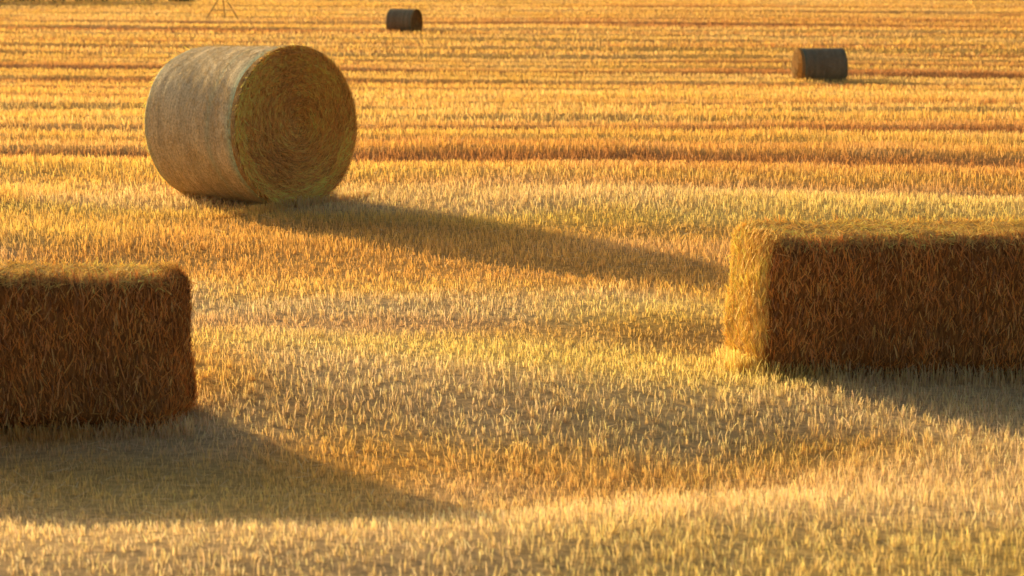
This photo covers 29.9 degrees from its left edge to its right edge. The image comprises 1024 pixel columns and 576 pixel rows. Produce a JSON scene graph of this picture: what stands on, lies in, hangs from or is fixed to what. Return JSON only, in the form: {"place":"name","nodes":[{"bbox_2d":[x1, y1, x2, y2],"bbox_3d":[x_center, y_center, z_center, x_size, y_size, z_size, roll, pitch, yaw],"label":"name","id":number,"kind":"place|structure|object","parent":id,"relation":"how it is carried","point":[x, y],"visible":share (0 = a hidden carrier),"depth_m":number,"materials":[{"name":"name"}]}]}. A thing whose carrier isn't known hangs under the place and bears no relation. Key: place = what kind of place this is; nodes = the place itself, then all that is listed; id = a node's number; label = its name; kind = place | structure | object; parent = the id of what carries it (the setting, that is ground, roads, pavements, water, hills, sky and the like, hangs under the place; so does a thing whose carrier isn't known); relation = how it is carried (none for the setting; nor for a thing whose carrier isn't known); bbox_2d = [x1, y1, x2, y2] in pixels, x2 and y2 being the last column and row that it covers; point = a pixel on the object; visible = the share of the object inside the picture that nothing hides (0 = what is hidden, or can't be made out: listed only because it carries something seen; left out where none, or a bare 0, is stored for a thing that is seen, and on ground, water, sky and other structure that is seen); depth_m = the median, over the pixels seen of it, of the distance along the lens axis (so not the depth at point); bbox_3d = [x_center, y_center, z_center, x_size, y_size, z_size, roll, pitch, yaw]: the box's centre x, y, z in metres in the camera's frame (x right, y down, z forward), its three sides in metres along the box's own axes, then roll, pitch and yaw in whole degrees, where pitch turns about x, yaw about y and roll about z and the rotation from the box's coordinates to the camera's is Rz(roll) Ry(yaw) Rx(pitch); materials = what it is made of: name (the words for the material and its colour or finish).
{"place":"outdoors","nodes":[
{"label":"outdoors","id":0,"kind":"place"},
{"bbox_2d":[0,0,1023,575],"bbox_3d":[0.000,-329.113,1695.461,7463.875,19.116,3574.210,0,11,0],"label":"stubble field ground","id":1,"kind":"structure","parent":0,"point":[468,436],"depth_m":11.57,"materials":[{"name":"yellow plant"}]},
{"bbox_2d":[0,0,194,1],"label":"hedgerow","id":2,"kind":"object","parent":1,"relation":"on","point":[91,0],"visible":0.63,"depth_m":125.32,"materials":[{"name":"plant"}]},
{"bbox_2d":[0,256,200,431],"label":"square hay bale","id":3,"kind":"object","parent":1,"relation":"on","point":[97,344],"visible":0.99,"depth_m":10.83,"materials":[{"name":"plant"}]},
{"bbox_2d":[206,0,237,18],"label":"wooden tripod","id":4,"kind":"object","parent":1,"relation":"on","point":[224,10],"visible":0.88,"depth_m":101.37,"materials":[{"name":"brown wood"}]},
{"bbox_2d":[138,40,361,204],"bbox_3d":[-2.696,-1.708,19.803,1.634,1.697,1.722,6,12,42],"label":"round hay bale","id":5,"kind":"object","parent":1,"relation":"on","point":[260,123],"visible":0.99,"depth_m":19.29,"materials":[{"name":"plant"}]},
{"bbox_2d":[385,8,422,31],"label":"round hay bale","id":6,"kind":"object","parent":1,"relation":"on","point":[402,19],"visible":0.85,"depth_m":92.08,"materials":[{"name":"plant"}]},
{"bbox_2d":[791,48,847,81],"bbox_3d":[9.935,-7.145,62.058,1.622,1.255,1.301,-2,11,-8],"label":"round hay bale","id":7,"kind":"object","parent":1,"relation":"on","point":[819,63],"visible":0.86,"depth_m":61.55,"materials":[{"name":"plant"}]},
{"bbox_2d":[720,213,1023,379],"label":"square hay bale","id":8,"kind":"object","parent":1,"relation":"on","point":[869,293],"visible":0.94,"depth_m":11.84,"materials":[{"name":"plant"}]}
]}

